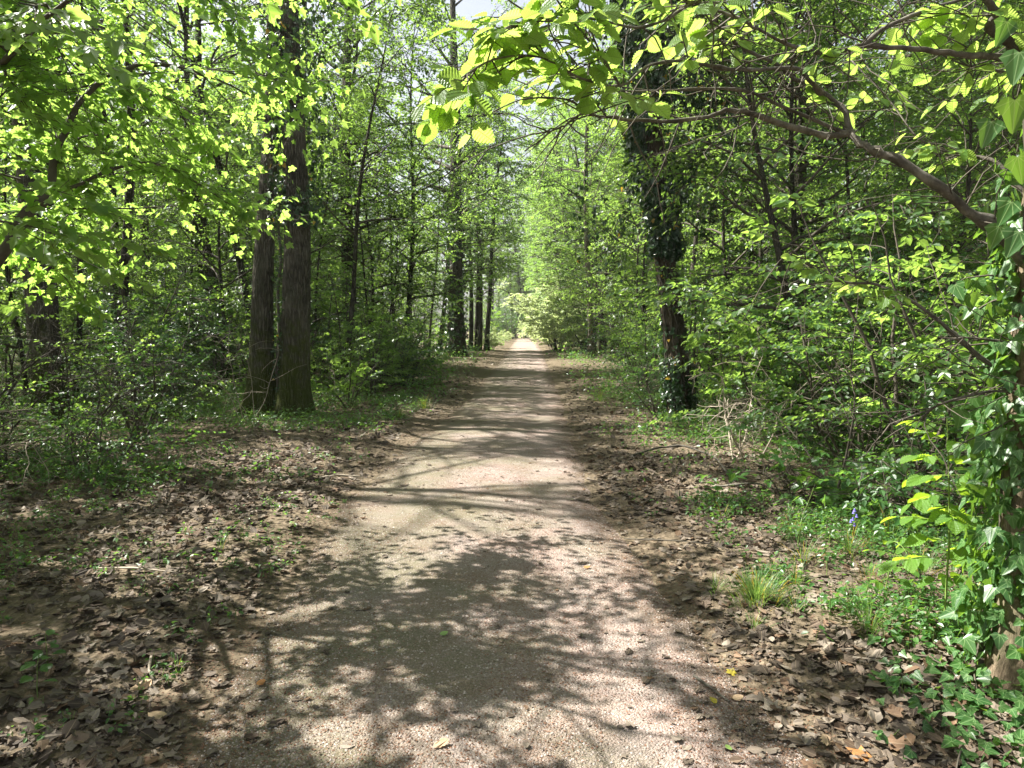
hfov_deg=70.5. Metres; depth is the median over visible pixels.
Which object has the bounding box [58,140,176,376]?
sapling
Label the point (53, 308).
woodland tree
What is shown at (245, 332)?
shrub
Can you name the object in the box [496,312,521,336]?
shrub
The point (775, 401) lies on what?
shrub
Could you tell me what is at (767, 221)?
sapling
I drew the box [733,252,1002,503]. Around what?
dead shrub
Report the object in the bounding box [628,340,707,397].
dead shrub
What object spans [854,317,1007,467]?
shrub
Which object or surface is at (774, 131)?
pole sapling
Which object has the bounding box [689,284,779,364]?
shrub
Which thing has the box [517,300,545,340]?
sunlit bush
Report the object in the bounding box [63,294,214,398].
shrub
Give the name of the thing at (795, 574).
grass tuft
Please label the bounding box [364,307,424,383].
shrub
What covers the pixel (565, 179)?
forest tree
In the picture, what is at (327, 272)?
shrub
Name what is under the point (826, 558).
herb plant
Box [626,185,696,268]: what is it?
pole sapling
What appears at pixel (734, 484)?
fallen twig
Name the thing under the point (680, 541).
fallen twig
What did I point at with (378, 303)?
shrub
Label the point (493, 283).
forest tree
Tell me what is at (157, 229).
sapling
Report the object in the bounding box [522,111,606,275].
forest tree
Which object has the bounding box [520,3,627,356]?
woodland tree
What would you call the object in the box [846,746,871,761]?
fallen leaf
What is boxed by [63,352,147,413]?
dead shrub
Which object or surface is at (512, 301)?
sunlit bush
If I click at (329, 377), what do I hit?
dead shrub
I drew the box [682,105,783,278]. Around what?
pole sapling
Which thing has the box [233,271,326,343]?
shrub
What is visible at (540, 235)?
forest tree
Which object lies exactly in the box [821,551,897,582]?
grass tuft
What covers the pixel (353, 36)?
woodland tree
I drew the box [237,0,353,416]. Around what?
oak tree
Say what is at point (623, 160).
pole sapling
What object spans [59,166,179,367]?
sapling
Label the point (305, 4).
woodland tree
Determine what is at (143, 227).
woodland tree
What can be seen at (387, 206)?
forest tree
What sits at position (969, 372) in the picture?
shrub
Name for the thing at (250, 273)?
sapling
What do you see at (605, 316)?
shrub
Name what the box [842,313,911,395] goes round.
shrub
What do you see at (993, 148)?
sapling
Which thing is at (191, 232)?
sapling
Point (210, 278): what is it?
shrub
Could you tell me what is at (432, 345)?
dead shrub
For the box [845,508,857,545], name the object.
bluebell
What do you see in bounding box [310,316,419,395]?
shrub
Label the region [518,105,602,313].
forest tree
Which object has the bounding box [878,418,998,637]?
elder seedling
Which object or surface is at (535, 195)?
forest tree
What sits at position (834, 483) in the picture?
fern
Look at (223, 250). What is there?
pole sapling
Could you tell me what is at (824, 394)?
shrub
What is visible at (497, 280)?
forest tree
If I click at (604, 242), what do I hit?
sapling
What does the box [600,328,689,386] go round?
shrub
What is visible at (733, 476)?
shrub
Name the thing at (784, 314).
shrub
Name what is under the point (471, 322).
coppiced tree
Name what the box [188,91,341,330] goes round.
sapling
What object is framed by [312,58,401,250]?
pole sapling
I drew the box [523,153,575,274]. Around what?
forest tree
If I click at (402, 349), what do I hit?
shrub
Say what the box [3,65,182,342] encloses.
sapling
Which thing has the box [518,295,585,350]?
sunlit bush
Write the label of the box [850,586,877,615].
herb plant
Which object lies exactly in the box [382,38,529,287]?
forest tree
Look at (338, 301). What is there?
shrub
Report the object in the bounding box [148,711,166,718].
fallen leaf
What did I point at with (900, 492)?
maple seedling
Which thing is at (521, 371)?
path
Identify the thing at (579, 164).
forest tree
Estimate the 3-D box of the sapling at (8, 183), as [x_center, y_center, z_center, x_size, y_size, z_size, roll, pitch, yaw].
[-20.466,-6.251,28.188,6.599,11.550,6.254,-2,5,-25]
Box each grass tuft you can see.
[167,655,188,671]
[206,532,227,550]
[393,404,409,418]
[411,394,437,408]
[587,388,612,401]
[694,569,740,594]
[706,563,811,611]
[714,503,731,516]
[727,609,776,629]
[752,559,776,576]
[772,505,815,532]
[772,590,818,612]
[776,525,848,565]
[776,557,822,584]
[817,579,919,640]
[818,519,876,557]
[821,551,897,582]
[862,502,927,540]
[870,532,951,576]
[933,562,978,608]
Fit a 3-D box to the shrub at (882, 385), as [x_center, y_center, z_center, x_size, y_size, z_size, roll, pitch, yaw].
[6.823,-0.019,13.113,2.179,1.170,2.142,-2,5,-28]
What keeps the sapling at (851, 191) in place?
on the ground at (278, 527)
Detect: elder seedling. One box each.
[859,540,921,603]
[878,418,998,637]
[917,483,998,619]
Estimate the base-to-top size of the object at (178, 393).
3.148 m
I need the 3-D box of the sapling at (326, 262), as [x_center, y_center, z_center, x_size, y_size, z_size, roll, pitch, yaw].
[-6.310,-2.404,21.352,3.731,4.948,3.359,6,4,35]
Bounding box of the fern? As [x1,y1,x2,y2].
[787,476,880,502]
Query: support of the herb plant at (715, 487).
on the ground at (278, 527)
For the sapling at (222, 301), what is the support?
on the ground at (278, 527)
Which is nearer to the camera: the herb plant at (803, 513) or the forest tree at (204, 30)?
the herb plant at (803, 513)
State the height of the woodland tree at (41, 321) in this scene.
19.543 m
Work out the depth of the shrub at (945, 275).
10.63 m
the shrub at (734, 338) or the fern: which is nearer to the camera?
the fern
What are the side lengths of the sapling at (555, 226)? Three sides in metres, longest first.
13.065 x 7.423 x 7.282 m
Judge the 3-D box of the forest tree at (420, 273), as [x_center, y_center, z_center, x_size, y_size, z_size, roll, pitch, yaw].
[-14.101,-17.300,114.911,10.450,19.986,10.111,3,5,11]
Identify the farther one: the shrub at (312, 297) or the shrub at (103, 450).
the shrub at (312, 297)
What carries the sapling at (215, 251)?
on the ground at (278, 527)
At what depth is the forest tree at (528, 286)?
79.66 m
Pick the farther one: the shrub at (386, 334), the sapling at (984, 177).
the shrub at (386, 334)
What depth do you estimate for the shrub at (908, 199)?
8.48 m
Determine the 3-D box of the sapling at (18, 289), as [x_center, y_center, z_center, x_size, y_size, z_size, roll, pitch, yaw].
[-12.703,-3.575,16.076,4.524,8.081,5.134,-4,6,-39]
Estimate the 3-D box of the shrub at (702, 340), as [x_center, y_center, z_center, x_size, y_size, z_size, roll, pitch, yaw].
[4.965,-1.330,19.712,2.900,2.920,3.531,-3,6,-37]
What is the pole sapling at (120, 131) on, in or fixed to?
on the ground at (278, 527)
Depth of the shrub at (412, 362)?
19.07 m
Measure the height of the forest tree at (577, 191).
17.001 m
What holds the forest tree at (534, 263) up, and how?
on the ground at (278, 527)
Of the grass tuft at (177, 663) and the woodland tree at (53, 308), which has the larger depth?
the woodland tree at (53, 308)
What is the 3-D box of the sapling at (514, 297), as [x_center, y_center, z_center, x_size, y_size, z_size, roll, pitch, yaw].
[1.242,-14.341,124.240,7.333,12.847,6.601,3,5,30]
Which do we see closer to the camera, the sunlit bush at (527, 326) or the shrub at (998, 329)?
the shrub at (998, 329)
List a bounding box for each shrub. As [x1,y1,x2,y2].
[0,248,191,465]
[0,265,68,399]
[0,272,110,375]
[0,276,231,448]
[0,317,120,399]
[0,326,23,382]
[0,345,130,477]
[0,357,83,492]
[0,381,231,491]
[40,294,231,446]
[53,250,243,419]
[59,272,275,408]
[61,294,205,399]
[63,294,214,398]
[63,352,114,379]
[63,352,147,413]
[70,358,238,432]
[91,261,233,376]
[97,281,221,385]
[105,344,227,391]
[108,298,230,397]
[137,288,274,391]
[154,322,246,380]
[155,351,204,396]
[169,321,302,425]
[191,308,367,398]
[193,304,281,392]
[195,276,280,370]
[197,292,276,362]
[218,332,275,378]
[219,310,374,376]
[227,302,318,382]
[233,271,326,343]
[274,313,366,379]
[275,271,398,341]
[309,330,385,411]
[310,261,392,385]
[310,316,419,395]
[312,281,426,357]
[317,284,425,397]
[317,342,379,396]
[321,299,466,382]
[326,302,437,389]
[336,326,440,375]
[357,285,403,334]
[362,339,445,386]
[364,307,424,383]
[368,326,455,386]
[396,305,455,375]
[400,300,447,347]
[433,304,468,340]
[465,295,509,339]
[484,320,510,334]
[485,300,523,338]
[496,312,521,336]
[572,285,659,370]
[577,296,692,393]
[578,282,658,377]
[583,323,659,360]
[599,360,718,415]
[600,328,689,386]
[612,304,723,379]
[620,286,662,367]
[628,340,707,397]
[636,286,764,383]
[637,244,980,465]
[642,293,866,434]
[653,297,779,402]
[682,325,867,463]
[687,182,1013,496]
[688,347,858,422]
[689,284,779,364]
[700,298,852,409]
[701,356,782,407]
[705,234,999,428]
[706,284,810,388]
[708,350,838,399]
[715,358,880,450]
[721,313,792,399]
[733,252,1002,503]
[745,284,962,406]
[764,270,1010,443]
[769,406,1003,534]
[770,184,1010,443]
[806,193,1019,440]
[809,265,998,494]
[824,363,921,399]
[837,212,1009,389]
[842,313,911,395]
[849,256,1007,467]
[850,379,963,425]
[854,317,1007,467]
[893,261,999,399]
[922,302,1011,434]
[927,390,1001,483]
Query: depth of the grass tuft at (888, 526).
5.31 m
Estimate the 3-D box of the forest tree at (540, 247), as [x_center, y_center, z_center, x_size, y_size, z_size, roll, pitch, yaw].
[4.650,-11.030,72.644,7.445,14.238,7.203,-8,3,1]
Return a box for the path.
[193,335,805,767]
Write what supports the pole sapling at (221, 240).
on the ground at (278, 527)
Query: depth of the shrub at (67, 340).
18.76 m
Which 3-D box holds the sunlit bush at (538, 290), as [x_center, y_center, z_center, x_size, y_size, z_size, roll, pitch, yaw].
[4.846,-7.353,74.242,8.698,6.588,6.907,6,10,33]
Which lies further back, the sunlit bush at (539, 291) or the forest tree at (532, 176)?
the sunlit bush at (539, 291)
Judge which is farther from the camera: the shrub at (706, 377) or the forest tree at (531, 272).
the forest tree at (531, 272)
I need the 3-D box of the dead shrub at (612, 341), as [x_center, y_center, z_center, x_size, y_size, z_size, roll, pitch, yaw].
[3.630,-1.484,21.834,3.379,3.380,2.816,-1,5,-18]
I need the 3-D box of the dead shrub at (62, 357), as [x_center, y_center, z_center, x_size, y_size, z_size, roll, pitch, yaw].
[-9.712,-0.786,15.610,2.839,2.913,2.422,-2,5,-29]
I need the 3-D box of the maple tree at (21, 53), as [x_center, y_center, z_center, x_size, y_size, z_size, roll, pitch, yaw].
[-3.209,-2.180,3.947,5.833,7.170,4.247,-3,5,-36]
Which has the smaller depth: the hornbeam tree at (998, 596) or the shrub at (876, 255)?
the hornbeam tree at (998, 596)
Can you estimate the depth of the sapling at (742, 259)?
19.28 m
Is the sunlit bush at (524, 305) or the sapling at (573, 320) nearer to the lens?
the sapling at (573, 320)
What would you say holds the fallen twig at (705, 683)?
on the path
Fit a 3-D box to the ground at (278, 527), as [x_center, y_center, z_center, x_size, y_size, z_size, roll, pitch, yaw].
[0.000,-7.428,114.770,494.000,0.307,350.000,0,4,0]
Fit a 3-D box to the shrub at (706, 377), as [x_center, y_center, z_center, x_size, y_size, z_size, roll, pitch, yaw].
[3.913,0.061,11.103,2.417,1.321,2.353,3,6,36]
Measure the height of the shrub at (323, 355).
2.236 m
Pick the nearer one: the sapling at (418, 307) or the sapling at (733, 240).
the sapling at (733, 240)
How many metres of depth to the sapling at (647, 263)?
24.82 m
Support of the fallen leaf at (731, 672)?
on the ground at (278, 527)
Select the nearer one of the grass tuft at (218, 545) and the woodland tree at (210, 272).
the grass tuft at (218, 545)
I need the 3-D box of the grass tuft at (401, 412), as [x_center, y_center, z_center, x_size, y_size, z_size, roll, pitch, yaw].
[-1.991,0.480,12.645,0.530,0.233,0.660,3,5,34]
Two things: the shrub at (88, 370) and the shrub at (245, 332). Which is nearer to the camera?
the shrub at (245, 332)
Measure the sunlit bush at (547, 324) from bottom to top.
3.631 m
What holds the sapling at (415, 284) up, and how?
on the ground at (278, 527)
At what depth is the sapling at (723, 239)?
15.43 m
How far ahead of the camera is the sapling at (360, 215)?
27.05 m
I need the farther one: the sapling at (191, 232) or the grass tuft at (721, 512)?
the sapling at (191, 232)
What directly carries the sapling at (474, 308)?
on the ground at (278, 527)
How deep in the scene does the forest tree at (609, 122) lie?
37.48 m
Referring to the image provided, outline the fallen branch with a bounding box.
[632,444,737,486]
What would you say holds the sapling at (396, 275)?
on the ground at (278, 527)
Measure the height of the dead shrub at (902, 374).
3.268 m
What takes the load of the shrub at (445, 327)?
on the ground at (278, 527)
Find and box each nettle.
[18,649,57,697]
[32,629,65,662]
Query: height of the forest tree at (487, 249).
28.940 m
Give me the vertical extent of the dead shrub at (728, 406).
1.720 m
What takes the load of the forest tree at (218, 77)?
on the ground at (278, 527)
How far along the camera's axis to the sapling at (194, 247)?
29.48 m
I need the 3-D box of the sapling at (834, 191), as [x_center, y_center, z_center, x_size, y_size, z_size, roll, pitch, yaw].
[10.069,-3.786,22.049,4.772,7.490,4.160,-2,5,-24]
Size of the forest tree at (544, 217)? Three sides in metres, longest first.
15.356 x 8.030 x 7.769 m
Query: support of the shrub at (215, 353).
on the ground at (278, 527)
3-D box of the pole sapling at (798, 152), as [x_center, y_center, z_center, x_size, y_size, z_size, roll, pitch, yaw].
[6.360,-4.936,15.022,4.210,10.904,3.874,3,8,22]
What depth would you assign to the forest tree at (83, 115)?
41.12 m
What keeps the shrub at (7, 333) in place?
on the ground at (278, 527)
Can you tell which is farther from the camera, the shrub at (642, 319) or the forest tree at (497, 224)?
the forest tree at (497, 224)
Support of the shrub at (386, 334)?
on the ground at (278, 527)
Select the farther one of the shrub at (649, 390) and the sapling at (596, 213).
the sapling at (596, 213)
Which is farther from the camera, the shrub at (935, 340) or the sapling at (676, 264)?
the sapling at (676, 264)
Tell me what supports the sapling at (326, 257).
on the ground at (278, 527)
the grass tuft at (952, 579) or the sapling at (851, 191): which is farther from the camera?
the sapling at (851, 191)
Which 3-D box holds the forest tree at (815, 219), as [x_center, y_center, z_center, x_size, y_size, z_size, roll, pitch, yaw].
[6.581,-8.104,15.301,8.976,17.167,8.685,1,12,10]
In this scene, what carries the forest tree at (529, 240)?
on the ground at (278, 527)
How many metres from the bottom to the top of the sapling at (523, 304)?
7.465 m
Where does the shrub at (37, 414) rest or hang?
on the ground at (278, 527)
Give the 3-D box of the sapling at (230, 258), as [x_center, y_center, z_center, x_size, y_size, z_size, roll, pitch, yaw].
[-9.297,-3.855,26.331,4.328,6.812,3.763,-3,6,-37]
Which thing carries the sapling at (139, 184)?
on the ground at (278, 527)
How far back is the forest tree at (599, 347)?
41.34 m
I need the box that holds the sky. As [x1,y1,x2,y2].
[1,0,1003,330]
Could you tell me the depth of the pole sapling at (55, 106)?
15.41 m
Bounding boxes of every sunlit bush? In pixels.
[473,327,502,347]
[482,330,509,349]
[492,269,584,345]
[496,329,512,342]
[516,292,562,344]
[516,294,543,340]
[517,285,555,337]
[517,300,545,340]
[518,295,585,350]
[519,286,587,349]
[527,293,540,327]
[528,300,584,345]
[532,285,594,346]
[534,286,554,314]
[536,251,648,350]
[548,304,605,347]
[562,276,635,341]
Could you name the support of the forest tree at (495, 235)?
on the ground at (278, 527)
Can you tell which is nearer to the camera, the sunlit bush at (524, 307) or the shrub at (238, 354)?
the shrub at (238, 354)
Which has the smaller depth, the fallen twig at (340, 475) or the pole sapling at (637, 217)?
the fallen twig at (340, 475)
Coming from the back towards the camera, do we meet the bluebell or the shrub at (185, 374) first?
the shrub at (185, 374)
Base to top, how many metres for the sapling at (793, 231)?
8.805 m
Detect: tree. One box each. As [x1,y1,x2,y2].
[0,0,400,329]
[0,46,101,169]
[1,0,242,323]
[1,3,140,226]
[5,34,137,327]
[7,0,160,94]
[8,0,173,407]
[32,0,65,423]
[34,0,322,377]
[52,0,394,371]
[61,0,250,372]
[73,1,255,325]
[79,0,342,379]
[93,2,336,335]
[150,30,261,278]
[165,0,418,330]
[212,0,441,346]
[216,17,357,337]
[220,0,475,354]
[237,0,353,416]
[248,27,387,335]
[277,0,467,380]
[311,0,527,345]
[332,84,426,328]
[362,149,416,288]
[366,0,554,356]
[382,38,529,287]
[387,66,521,354]
[387,213,443,336]
[405,81,520,308]
[410,0,1023,700]
[415,106,526,349]
[417,85,527,345]
[427,201,474,302]
[431,97,539,349]
[436,111,539,350]
[440,154,527,337]
[447,165,516,336]
[463,76,545,350]
[464,177,522,320]
[465,203,523,314]
[475,159,533,337]
[482,162,531,334]
[493,142,548,297]
[499,170,538,336]
[502,134,572,284]
[508,134,603,348]
[508,157,559,280]
[509,171,550,293]
[510,201,562,294]
[511,180,583,305]
[514,88,604,345]
[515,142,577,287]
[516,174,548,292]
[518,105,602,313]
[518,205,563,288]
[518,224,550,290]
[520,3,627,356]
[520,188,544,286]
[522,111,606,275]
[522,166,563,299]
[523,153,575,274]
[528,106,608,277]
[533,87,633,352]
[537,30,664,343]
[544,74,648,354]
[547,63,636,347]
[549,0,845,369]
[553,62,641,353]
[555,0,745,422]
[582,16,721,229]
[623,0,1020,325]
[628,9,738,273]
[689,1,891,261]
[736,0,979,329]
[738,1,901,247]
[749,0,986,308]
[813,0,1022,175]
[827,0,1007,333]
[842,1,1016,353]
[857,3,997,294]
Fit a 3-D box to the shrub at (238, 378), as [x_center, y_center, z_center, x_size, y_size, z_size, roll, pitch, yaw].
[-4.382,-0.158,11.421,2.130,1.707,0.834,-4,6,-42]
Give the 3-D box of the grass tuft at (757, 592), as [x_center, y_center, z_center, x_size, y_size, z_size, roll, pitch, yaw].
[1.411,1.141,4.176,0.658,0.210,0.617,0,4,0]
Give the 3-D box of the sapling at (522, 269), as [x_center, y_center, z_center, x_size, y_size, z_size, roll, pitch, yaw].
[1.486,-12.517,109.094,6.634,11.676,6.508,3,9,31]
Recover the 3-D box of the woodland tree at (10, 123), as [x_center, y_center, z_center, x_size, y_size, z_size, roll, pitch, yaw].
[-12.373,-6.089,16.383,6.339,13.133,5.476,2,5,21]
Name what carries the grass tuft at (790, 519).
on the ground at (278, 527)
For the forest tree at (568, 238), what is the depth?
45.45 m
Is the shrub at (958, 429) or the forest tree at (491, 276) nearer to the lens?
the shrub at (958, 429)
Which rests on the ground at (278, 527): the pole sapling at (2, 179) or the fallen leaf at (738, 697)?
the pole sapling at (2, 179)
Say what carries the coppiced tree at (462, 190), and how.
on the ground at (278, 527)
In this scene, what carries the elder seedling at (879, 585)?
on the ground at (278, 527)
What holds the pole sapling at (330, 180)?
on the ground at (278, 527)
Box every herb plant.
[704,475,721,493]
[790,487,820,546]
[818,537,836,574]
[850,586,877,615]
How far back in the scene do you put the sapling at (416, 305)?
85.32 m
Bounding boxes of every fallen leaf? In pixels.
[129,679,151,690]
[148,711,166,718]
[256,679,264,684]
[433,738,448,747]
[710,697,716,702]
[726,668,737,675]
[733,694,742,700]
[820,734,831,745]
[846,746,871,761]
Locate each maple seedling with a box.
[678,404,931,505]
[815,439,989,551]
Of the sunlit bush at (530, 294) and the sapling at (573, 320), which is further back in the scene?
the sunlit bush at (530, 294)
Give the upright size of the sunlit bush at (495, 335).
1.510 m
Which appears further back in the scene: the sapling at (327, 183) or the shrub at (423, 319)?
the shrub at (423, 319)
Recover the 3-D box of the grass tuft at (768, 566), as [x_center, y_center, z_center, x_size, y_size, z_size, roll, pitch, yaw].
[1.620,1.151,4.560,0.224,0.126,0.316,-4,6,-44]
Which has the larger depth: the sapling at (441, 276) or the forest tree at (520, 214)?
the forest tree at (520, 214)
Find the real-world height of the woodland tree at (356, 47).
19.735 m
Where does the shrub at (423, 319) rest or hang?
on the ground at (278, 527)
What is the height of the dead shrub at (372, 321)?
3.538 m
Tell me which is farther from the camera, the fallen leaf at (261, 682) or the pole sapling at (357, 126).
the pole sapling at (357, 126)
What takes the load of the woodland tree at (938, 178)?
on the ground at (278, 527)
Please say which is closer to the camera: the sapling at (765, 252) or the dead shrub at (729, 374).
the dead shrub at (729, 374)
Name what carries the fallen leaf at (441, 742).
on the path
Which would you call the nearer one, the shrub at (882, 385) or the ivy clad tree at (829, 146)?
the shrub at (882, 385)
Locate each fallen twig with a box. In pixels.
[98,567,177,572]
[148,655,153,680]
[318,474,361,477]
[624,538,756,559]
[693,674,729,702]
[716,482,794,490]
[853,656,939,679]
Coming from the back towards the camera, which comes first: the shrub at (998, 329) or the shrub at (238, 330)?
the shrub at (238, 330)
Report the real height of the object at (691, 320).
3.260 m
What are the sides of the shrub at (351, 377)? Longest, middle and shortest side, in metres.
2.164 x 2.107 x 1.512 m
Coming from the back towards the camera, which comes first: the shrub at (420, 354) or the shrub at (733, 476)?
the shrub at (420, 354)
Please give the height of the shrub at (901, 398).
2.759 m
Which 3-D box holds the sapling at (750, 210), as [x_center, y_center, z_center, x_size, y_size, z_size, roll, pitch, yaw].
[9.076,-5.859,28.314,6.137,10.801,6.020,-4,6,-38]
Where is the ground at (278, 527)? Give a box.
[0,331,1023,767]
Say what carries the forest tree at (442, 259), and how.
on the ground at (278, 527)
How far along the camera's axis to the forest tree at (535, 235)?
90.43 m
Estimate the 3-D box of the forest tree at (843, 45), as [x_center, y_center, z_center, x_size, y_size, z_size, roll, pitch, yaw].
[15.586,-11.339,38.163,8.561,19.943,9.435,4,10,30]
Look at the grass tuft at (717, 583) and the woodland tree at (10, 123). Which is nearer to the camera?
the grass tuft at (717, 583)
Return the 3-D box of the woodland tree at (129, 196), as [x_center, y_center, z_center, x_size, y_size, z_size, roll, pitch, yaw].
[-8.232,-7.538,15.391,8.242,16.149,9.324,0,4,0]
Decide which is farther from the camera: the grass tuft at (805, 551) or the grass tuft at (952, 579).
the grass tuft at (805, 551)
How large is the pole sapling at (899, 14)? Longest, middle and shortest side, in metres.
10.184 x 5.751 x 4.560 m
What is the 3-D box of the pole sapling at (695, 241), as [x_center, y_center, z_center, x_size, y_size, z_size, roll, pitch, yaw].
[4.428,-6.112,17.895,4.948,12.815,4.553,8,-1,-41]
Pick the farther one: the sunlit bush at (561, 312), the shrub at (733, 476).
the sunlit bush at (561, 312)
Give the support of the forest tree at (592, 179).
on the ground at (278, 527)
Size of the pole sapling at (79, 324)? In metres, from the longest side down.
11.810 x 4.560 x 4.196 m
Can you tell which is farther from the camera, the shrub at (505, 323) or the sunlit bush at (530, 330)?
the shrub at (505, 323)
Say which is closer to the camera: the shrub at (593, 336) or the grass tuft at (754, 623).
the grass tuft at (754, 623)
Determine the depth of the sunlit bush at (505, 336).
75.31 m
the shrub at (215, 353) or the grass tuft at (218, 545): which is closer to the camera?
the grass tuft at (218, 545)
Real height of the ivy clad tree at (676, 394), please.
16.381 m
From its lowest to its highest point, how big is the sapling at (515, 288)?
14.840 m
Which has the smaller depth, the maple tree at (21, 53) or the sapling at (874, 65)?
the maple tree at (21, 53)
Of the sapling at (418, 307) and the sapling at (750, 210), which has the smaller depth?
the sapling at (750, 210)
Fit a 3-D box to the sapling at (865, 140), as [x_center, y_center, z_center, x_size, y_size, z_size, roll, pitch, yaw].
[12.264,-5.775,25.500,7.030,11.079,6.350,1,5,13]
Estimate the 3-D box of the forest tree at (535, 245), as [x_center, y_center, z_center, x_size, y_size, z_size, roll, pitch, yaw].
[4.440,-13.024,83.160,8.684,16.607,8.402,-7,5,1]
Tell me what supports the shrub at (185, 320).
on the ground at (278, 527)
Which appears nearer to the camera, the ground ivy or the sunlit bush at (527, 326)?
the ground ivy
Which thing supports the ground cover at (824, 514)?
on the ground at (278, 527)
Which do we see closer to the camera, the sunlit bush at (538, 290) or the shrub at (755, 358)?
the shrub at (755, 358)
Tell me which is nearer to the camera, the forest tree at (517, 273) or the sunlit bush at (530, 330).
the sunlit bush at (530, 330)
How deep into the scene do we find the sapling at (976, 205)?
18.59 m
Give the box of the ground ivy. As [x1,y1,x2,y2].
[840,590,1023,767]
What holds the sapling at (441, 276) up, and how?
on the ground at (278, 527)
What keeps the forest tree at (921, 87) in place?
on the ground at (278, 527)
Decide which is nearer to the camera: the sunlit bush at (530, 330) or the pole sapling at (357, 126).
the pole sapling at (357, 126)
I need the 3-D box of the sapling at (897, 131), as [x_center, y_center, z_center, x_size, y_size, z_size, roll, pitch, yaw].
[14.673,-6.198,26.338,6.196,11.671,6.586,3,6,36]
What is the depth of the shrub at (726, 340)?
14.71 m
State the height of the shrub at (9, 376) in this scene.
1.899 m
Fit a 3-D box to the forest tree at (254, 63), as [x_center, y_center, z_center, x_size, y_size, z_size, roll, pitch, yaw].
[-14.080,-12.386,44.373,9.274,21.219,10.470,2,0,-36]
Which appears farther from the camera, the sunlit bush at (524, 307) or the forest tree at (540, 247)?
the forest tree at (540, 247)
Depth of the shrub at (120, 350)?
12.19 m
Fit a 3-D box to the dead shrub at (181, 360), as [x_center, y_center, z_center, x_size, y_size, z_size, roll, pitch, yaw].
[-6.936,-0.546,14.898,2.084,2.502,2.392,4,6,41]
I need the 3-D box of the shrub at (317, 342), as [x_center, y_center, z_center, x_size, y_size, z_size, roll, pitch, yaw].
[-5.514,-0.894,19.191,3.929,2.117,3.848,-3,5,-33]
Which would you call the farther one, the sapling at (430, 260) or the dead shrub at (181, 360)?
the sapling at (430, 260)
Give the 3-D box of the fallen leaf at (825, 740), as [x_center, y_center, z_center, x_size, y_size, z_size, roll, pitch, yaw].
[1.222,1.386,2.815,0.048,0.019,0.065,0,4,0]
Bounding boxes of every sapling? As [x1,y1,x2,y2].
[0,0,134,159]
[0,71,55,298]
[0,73,39,203]
[0,97,141,398]
[0,98,138,327]
[0,103,153,345]
[0,121,24,323]
[0,167,22,369]
[0,172,87,362]
[2,165,110,334]
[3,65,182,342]
[6,190,163,384]
[50,0,184,399]
[53,89,170,316]
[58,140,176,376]
[59,0,186,322]
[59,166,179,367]
[66,184,186,335]
[68,93,226,368]
[76,165,237,350]
[92,83,333,389]
[93,135,195,303]
[101,120,240,337]
[111,97,280,356]
[119,119,243,340]
[146,33,336,303]
[153,119,347,347]
[158,160,251,341]
[159,174,257,298]
[165,180,253,358]
[180,76,409,384]
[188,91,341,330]
[201,189,312,331]
[207,62,365,361]
[217,223,327,360]
[224,245,277,352]
[226,114,383,369]
[235,222,348,363]
[262,60,413,372]
[276,77,465,369]
[306,94,446,331]
[310,149,384,291]
[310,194,341,326]
[311,195,406,354]
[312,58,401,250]
[329,41,444,344]
[329,185,408,310]
[330,227,425,334]
[331,201,456,348]
[339,193,449,347]
[368,212,453,342]
[398,114,486,364]
[400,273,438,328]
[401,252,441,335]
[401,282,428,331]
[464,287,491,327]
[467,298,486,327]
[483,289,507,321]
[496,289,517,321]
[499,254,531,336]
[500,280,529,320]
[506,263,539,337]
[516,292,532,332]
[521,195,602,345]
[532,251,563,316]
[543,179,635,354]
[544,85,721,368]
[551,174,630,314]
[551,233,629,340]
[556,20,673,317]
[562,131,655,320]
[563,76,715,375]
[567,71,721,314]
[581,137,700,336]
[582,20,863,395]
[583,124,690,327]
[589,58,736,354]
[589,221,707,358]
[598,66,789,372]
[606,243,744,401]
[607,0,990,418]
[610,184,756,321]
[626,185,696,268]
[631,3,825,328]
[646,0,1004,403]
[654,170,764,304]
[665,0,995,400]
[678,24,865,376]
[681,59,842,328]
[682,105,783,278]
[685,99,823,328]
[687,91,825,322]
[715,190,783,321]
[721,147,839,308]
[731,133,859,271]
[740,0,929,368]
[747,19,994,395]
[766,62,933,323]
[773,142,936,338]
[796,0,1023,386]
[800,0,1023,398]
[824,133,903,301]
[827,69,993,270]
[843,23,1005,321]
[848,0,1023,342]
[862,189,935,339]
[874,87,1018,340]
[876,4,1023,309]
[901,152,1002,340]
[903,95,1016,258]
[949,92,1022,181]
[962,52,1021,235]
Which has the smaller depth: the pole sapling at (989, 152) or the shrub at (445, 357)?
the pole sapling at (989, 152)
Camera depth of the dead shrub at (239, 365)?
14.56 m
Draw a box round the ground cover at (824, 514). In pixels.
[0,334,1002,743]
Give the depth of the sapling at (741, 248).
26.75 m
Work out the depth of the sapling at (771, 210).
10.35 m
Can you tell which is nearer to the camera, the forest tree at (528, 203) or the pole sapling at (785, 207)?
the pole sapling at (785, 207)
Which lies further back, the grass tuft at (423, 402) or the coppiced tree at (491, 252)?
the coppiced tree at (491, 252)
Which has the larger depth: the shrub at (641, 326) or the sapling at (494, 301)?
the sapling at (494, 301)

